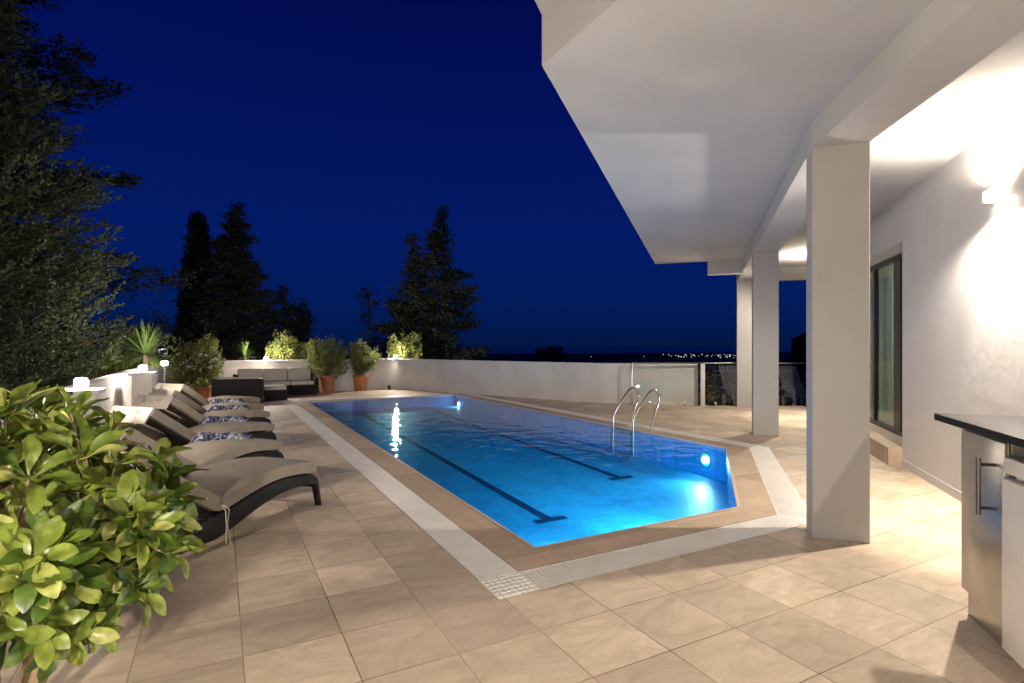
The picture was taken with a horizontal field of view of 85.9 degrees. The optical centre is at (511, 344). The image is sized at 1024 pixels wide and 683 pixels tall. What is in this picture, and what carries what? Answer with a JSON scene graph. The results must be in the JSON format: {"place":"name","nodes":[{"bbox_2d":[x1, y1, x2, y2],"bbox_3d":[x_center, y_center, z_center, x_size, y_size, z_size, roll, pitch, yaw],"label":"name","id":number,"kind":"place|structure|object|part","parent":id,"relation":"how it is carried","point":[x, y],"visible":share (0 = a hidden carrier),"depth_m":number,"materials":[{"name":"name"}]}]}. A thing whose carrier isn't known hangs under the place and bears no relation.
{"place":"outdoors","nodes":[
{"label":"outdoors","id":0,"kind":"place"},
{"bbox_2d":[0,0,805,346],"label":"sky","id":1,"kind":"structure","parent":0,"point":[341,126],"materials":[{"name":"blue"}]},
{"bbox_2d":[66,346,790,393],"bbox_3d":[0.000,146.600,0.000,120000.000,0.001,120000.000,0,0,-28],"label":"sea","id":2,"kind":"structure","parent":0,"point":[587,349],"depth_m":17919.85,"materials":[{"name":"black"}]},
{"bbox_2d":[102,352,790,375],"bbox_3d":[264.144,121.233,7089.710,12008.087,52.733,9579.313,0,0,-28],"label":"coast hills","id":3,"kind":"structure","parent":0,"point":[784,357],"depth_m":5395.47,"materials":[{"name":"black"}]},
{"bbox_2d":[0,389,1023,682],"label":"patio","id":4,"kind":"structure","parent":0,"point":[356,577],"depth_m":3.37,"materials":[{"name":"beige tile"}]},
{"bbox_2d":[62,378,105,422],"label":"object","id":5,"kind":"object","parent":4,"relation":"on","point":[81,384],"visible":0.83,"depth_m":5.66,"materials":[{"name":"paint"}]},
{"bbox_2d":[0,379,208,682],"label":"umbrella plant","id":6,"kind":"object","parent":4,"relation":"on","point":[86,521],"visible":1,"depth_m":2.12,"materials":[{"name":"green plant"}]},
{"bbox_2d":[128,365,156,403],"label":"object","id":7,"kind":"object","parent":4,"relation":"on","point":[142,381],"visible":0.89,"depth_m":8.98,"materials":[{"name":"paint"}]},
{"bbox_2d":[111,321,183,374],"bbox_3d":[-6.751,0.556,10.141,1.313,2.094,1.347,0,0,-6],"label":"yucca","id":8,"kind":"object","parent":4,"relation":"on","point":[145,343],"visible":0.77,"depth_m":10.08,"materials":[{"name":"plant"}]},
{"bbox_2d":[161,361,168,382],"bbox_3d":[-7.127,0.899,11.274,0.150,1.162,0.150,0,0,-28],"label":"garden lamp","id":9,"kind":"object","parent":4,"relation":"on","point":[163,365],"visible":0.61,"depth_m":11.27,"materials":[{"name":"silver metal"}]},
{"bbox_2d":[92,425,283,476],"bbox_3d":[-3.407,1.163,5.833,0.799,0.875,2.042,0,0,21],"label":"sun lounger","id":10,"kind":"object","parent":4,"relation":"on","point":[201,454],"visible":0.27,"depth_m":5.92,"materials":[{"name":"beige fabric"}]},
{"bbox_2d":[190,431,252,442],"bbox_3d":[-3.376,1.057,6.406,0.644,0.092,0.359,0,0,-14],"label":"rolled towel","id":11,"kind":"object","parent":10,"relation":"on","point":[205,436],"visible":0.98,"depth_m":6.32,"materials":[{"name":"fabric"}]},
{"bbox_2d":[104,406,277,450],"bbox_3d":[-4.133,1.163,7.301,0.799,0.875,2.042,0,0,21],"label":"sun lounger","id":12,"kind":"object","parent":4,"relation":"on","point":[158,424],"visible":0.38,"depth_m":6.70,"materials":[{"name":"beige fabric"}]},
{"bbox_2d":[199,415,249,423],"bbox_3d":[-4.105,1.057,7.875,0.644,0.092,0.358,0,0,-11],"label":"rolled towel","id":13,"kind":"object","parent":12,"relation":"on","point":[210,419],"visible":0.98,"depth_m":7.78,"materials":[{"name":"fabric"}]},
{"bbox_2d":[162,329,226,397],"bbox_3d":[-9.514,0.563,16.499,1.755,2.075,1.504,0,0,-28],"label":"potted shrub","id":14,"kind":"object","parent":4,"relation":"on","point":[211,366],"visible":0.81,"depth_m":16.33,"materials":[{"name":"green plant"}]},
{"bbox_2d":[131,395,272,431],"bbox_3d":[-4.829,1.163,8.758,0.800,0.875,2.042,0,0,20],"label":"sun lounger","id":15,"kind":"object","parent":4,"relation":"on","point":[180,412],"visible":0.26,"depth_m":8.04,"materials":[{"name":"beige fabric"}]},
{"bbox_2d":[207,404,249,411],"bbox_3d":[-4.794,1.057,9.329,0.644,0.092,0.358,0,0,-16],"label":"rolled towel","id":16,"kind":"object","parent":15,"relation":"on","point":[215,407],"visible":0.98,"depth_m":9.24,"materials":[{"name":"fabric"}]},
{"bbox_2d":[149,389,263,413],"bbox_3d":[-5.458,1.163,9.892,0.799,0.875,2.042,0,0,21],"label":"sun lounger","id":17,"kind":"object","parent":4,"relation":"on","point":[195,406],"visible":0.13,"depth_m":9.24,"materials":[{"name":"beige fabric"}]},
{"bbox_2d":[207,398,244,403],"bbox_3d":[-5.430,1.057,10.466,0.644,0.092,0.359,0,0,-10],"label":"rolled towel","id":18,"kind":"object","parent":17,"relation":"on","point":[216,400],"visible":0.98,"depth_m":10.37,"materials":[{"name":"fabric"}]},
{"bbox_2d":[154,383,259,405],"bbox_3d":[-6.110,1.163,11.180,0.799,0.875,2.042,0,0,20],"label":"sun lounger","id":19,"kind":"object","parent":4,"relation":"on","point":[192,394],"visible":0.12,"depth_m":10.44,"materials":[{"name":"beige fabric"}]},
{"bbox_2d":[120,452,321,558],"bbox_3d":[-2.555,1.163,4.641,0.800,0.875,2.042,0,0,19],"label":"sun lounger","id":20,"kind":"object","parent":4,"relation":"on","point":[235,491],"visible":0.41,"depth_m":4.68,"materials":[{"name":"beige fabric"}]},
{"bbox_2d":[211,377,263,403],"bbox_3d":[-7.506,1.234,15.085,1.270,0.733,0.820,0,0,-26],"label":"wicker sofa","id":21,"kind":"object","parent":4,"relation":"on","point":[240,386],"visible":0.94,"depth_m":14.73,"materials":[{"name":"wicker"}]},
{"bbox_2d":[233,367,318,394],"bbox_3d":[-7.441,1.169,17.364,2.430,0.863,0.820,0,0,-31],"label":"wicker sofa","id":22,"kind":"object","parent":4,"relation":"on","point":[298,380],"visible":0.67,"depth_m":17.45,"materials":[{"name":"fabric"}]},
{"bbox_2d":[264,384,287,400],"bbox_3d":[-6.897,1.380,15.972,0.630,0.420,0.560,0,0,-31],"label":"footstool","id":23,"kind":"object","parent":4,"relation":"on","point":[275,392],"visible":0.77,"depth_m":15.74,"materials":[{"name":"wicker"}]},
{"bbox_2d":[301,335,348,392],"bbox_3d":[-6.336,0.622,18.592,1.610,1.956,1.374,0,0,-28],"label":"potted shrub","id":24,"kind":"object","parent":4,"relation":"on","point":[328,360],"visible":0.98,"depth_m":18.38,"materials":[{"name":"green plant"}]},
{"bbox_2d":[346,338,381,390],"bbox_3d":[-5.232,0.682,19.517,1.329,1.835,1.281,0,0,-28],"label":"potted shrub","id":25,"kind":"object","parent":4,"relation":"on","point":[357,353],"visible":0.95,"depth_m":19.21,"materials":[{"name":"green plant"}]},
{"bbox_2d":[282,393,805,598],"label":"swimming pool","id":26,"kind":"structure","parent":4,"relation":"in","point":[513,498],"depth_m":7.69,"materials":[{"name":"blue liquid"}]},
{"bbox_2d":[311,396,507,410],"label":"wall","id":27,"kind":"structure","parent":26,"relation":"in","point":[438,402],"depth_m":15.25,"materials":[{"name":"tile"}]},
{"bbox_2d":[612,387,660,458],"bbox_3d":[2.354,1.464,10.482,0.710,1.272,0.670,0,0,-28],"label":"pool ladder","id":28,"kind":"object","parent":26,"relation":"on","point":[632,420],"visible":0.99,"depth_m":10.34,"materials":[{"name":"silver metal"}]},
{"bbox_2d":[630,362,805,405],"bbox_3d":[7.620,1.029,14.343,8.930,1.142,0.324,0,0,5],"label":"glass fence","id":29,"kind":"object","parent":4,"relation":"on","point":[702,383],"visible":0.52,"depth_m":14.42,"materials":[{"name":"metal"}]},
{"bbox_2d":[719,366,735,405],"bbox_3d":[7.029,1.431,17.235,0.890,1.538,0.892,0,0,-12],"label":"deck chair","id":30,"kind":"object","parent":4,"relation":"on","point":[732,392],"visible":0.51,"depth_m":17.41,"materials":[{"name":"grey fabric"}]},
{"bbox_2d":[535,0,1023,543],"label":"house","id":31,"kind":"structure","parent":4,"relation":"on","point":[849,160],"depth_m":4.63,"materials":[{"name":"paint"}]},
{"bbox_2d":[870,253,901,436],"bbox_3d":[6.387,-0.005,9.573,0.251,2.728,5.176,0,0,19],"label":"sliding door","id":32,"kind":"structure","parent":31,"relation":"in","point":[886,282],"depth_m":9.40,"materials":[{"name":"clear glass"}]},
{"bbox_2d":[982,183,1009,202],"bbox_3d":[4.257,-1.330,4.824,0.115,0.110,0.270,0,0,19],"label":"wall lamp","id":33,"kind":"object","parent":31,"relation":"attached to","point":[995,193],"visible":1,"depth_m":4.75,"materials":[{"name":"white"}]},
{"bbox_2d":[934,413,1023,646],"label":"bar counter","id":34,"kind":"object","parent":4,"relation":"on","point":[989,443],"visible":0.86,"depth_m":3.02,"materials":[{"name":"black stone"}]},
{"bbox_2d":[961,430,1008,623],"bbox_3d":[2.575,0.975,3.066,0.109,0.940,0.493,0,0,19],"label":"door","id":35,"kind":"structure","parent":34,"relation":"in","point":[982,457],"depth_m":3.02,"materials":[{"name":"metal"}]},
{"bbox_2d":[1002,457,1023,668],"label":"drawer","id":36,"kind":"object","parent":34,"relation":"in","point":[1013,568],"visible":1,"depth_m":2.69,"materials":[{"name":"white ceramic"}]},
{"bbox_3d":[2.411,1.105,2.502,0.052,0.870,0.600,0,0,19],"label":"door","id":37,"kind":"part","parent":36,"relation":"part of","materials":[{"name":"white metal"}]},
{"bbox_2d":[698,391,805,522],"bbox_3d":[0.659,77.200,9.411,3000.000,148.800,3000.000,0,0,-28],"label":"terrain","id":38,"kind":"structure","parent":0,"point":[730,396],"depth_m":27.75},
{"bbox_2d":[11,316,121,387],"bbox_3d":[-10.344,0.845,11.903,3.245,3.928,3.631,0,0,-28],"label":"garden shrub","id":39,"kind":"object","parent":38,"relation":"on","point":[105,367],"visible":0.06,"depth_m":12.51,"materials":[{"name":"green plant"}]},
{"bbox_2d":[0,0,135,399],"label":"conifer","id":40,"kind":"object","parent":38,"relation":"on","point":[28,276],"visible":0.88,"depth_m":9.54,"materials":[{"name":"green plant"}]},
{"bbox_2d":[0,0,202,383],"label":"cedar","id":41,"kind":"object","parent":38,"relation":"on","point":[34,62],"visible":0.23,"depth_m":15.77,"materials":[{"name":"green plant"}]},
{"bbox_2d":[18,311,204,390],"bbox_3d":[-10.326,1.004,13.949,4.030,4.201,3.773,0,0,-2],"label":"garden shrub","id":42,"kind":"object","parent":38,"relation":"on","point":[137,364],"visible":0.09,"depth_m":14.17,"materials":[{"name":"green plant"}]},
{"bbox_2d":[117,301,239,362],"bbox_3d":[-13.705,0.558,22.389,5.928,4.592,5.172,0,0,34],"label":"garden shrub","id":43,"kind":"object","parent":38,"relation":"on","point":[183,331],"visible":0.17,"depth_m":21.75,"materials":[{"name":"green plant"}]},
{"bbox_2d":[171,210,217,355],"bbox_3d":[-14.246,-1.654,25.023,2.380,8.923,2.615,0,0,-28],"label":"cypress","id":44,"kind":"object","parent":38,"relation":"on","point":[197,226],"visible":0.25,"depth_m":24.65,"materials":[{"name":"green plant"}]},
{"bbox_2d":[156,317,286,359],"bbox_3d":[-13.269,0.895,25.029,5.726,4.168,5.208,0,0,-28],"label":"garden shrub","id":45,"kind":"object","parent":38,"relation":"on","point":[218,352],"visible":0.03,"depth_m":23.97,"materials":[{"name":"green plant"}]},
{"bbox_2d":[165,200,287,360],"bbox_3d":[-11.963,-1.749,23.929,5.349,9.113,4.683,0,0,-10],"label":"fir","id":46,"kind":"object","parent":38,"relation":"on","point":[236,297],"visible":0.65,"depth_m":23.41,"materials":[{"name":"green plant"}]},
{"bbox_2d":[235,340,255,359],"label":"yucca","id":47,"kind":"object","parent":38,"relation":"on","point":[243,352],"visible":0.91,"depth_m":18.41,"materials":[{"name":"green plant"}]},
{"bbox_2d":[265,329,311,359],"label":"shrub","id":48,"kind":"object","parent":38,"relation":"on","point":[291,346],"visible":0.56,"depth_m":19.05,"materials":[{"name":"green plant"}]},
{"bbox_2d":[259,281,320,359],"bbox_3d":[-10.784,-0.099,25.942,3.694,5.809,3.012,0,0,-28],"label":"pine","id":49,"kind":"object","parent":38,"relation":"on","point":[293,327],"visible":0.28,"depth_m":25.95,"materials":[{"name":"green plant"}]},
{"bbox_2d":[280,297,325,358],"bbox_3d":[-10.357,0.228,26.921,3.144,5.155,3.254,0,0,15],"label":"pine","id":50,"kind":"object","parent":38,"relation":"on","point":[303,309],"visible":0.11,"depth_m":26.90,"materials":[{"name":"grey plant"}]},
{"bbox_2d":[0,359,697,441],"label":"parapet wall","id":51,"kind":"structure","parent":38,"relation":"on","point":[674,384],"depth_m":16.19,"materials":[{"name":"paint"}]},
{"bbox_2d":[344,286,386,358],"bbox_3d":[-6.584,0.064,24.832,1.850,5.478,1.553,0,0,-28],"label":"pine","id":52,"kind":"object","parent":38,"relation":"on","point":[369,338],"visible":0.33,"depth_m":24.94,"materials":[{"name":"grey plant"}]},
{"bbox_2d":[384,328,424,358],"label":"shrub","id":53,"kind":"object","parent":38,"relation":"on","point":[407,345],"visible":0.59,"depth_m":21.30,"materials":[{"name":"green plant"}]},
{"bbox_2d":[372,230,441,358],"bbox_3d":[-4.199,-1.095,24.077,3.635,7.803,3.786,0,0,-28],"label":"spruce","id":54,"kind":"object","parent":38,"relation":"on","point":[415,289],"visible":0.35,"depth_m":23.64,"materials":[{"name":"green plant"}]},
{"bbox_2d":[392,203,491,359],"bbox_3d":[-3.005,-1.657,24.092,4.787,8.929,4.367,0,0,-38],"label":"spruce","id":55,"kind":"object","parent":38,"relation":"on","point":[449,310],"visible":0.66,"depth_m":23.62,"materials":[{"name":"green plant"}]},
{"bbox_2d":[535,345,565,361],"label":"distant tree","id":56,"kind":"object","parent":38,"relation":"on","point":[550,351],"visible":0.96,"depth_m":59.75,"materials":[{"name":"green plant"}]},
{"bbox_2d":[698,369,735,404],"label":"garden bush","id":57,"kind":"object","parent":38,"relation":"on","point":[712,384],"visible":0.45,"depth_m":18.34,"materials":[{"name":"green plant"}]},
{"bbox_2d":[779,366,805,405],"bbox_3d":[8.698,1.431,16.835,0.890,1.538,0.892,0,0,-12],"label":"deck chair","id":58,"kind":"object","parent":38,"relation":"on","point":[795,396],"visible":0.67,"depth_m":17.02,"materials":[{"name":"grey fabric"}]},
{"bbox_2d":[779,378,805,405],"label":"garden bush","id":59,"kind":"object","parent":38,"relation":"on","point":[790,399],"visible":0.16,"depth_m":18.25,"materials":[{"name":"green plant"}]},
{"bbox_2d":[791,332,805,388],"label":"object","id":60,"kind":"structure","parent":0,"point":[798,348],"depth_m":157.28,"materials":[{"name":"black"}]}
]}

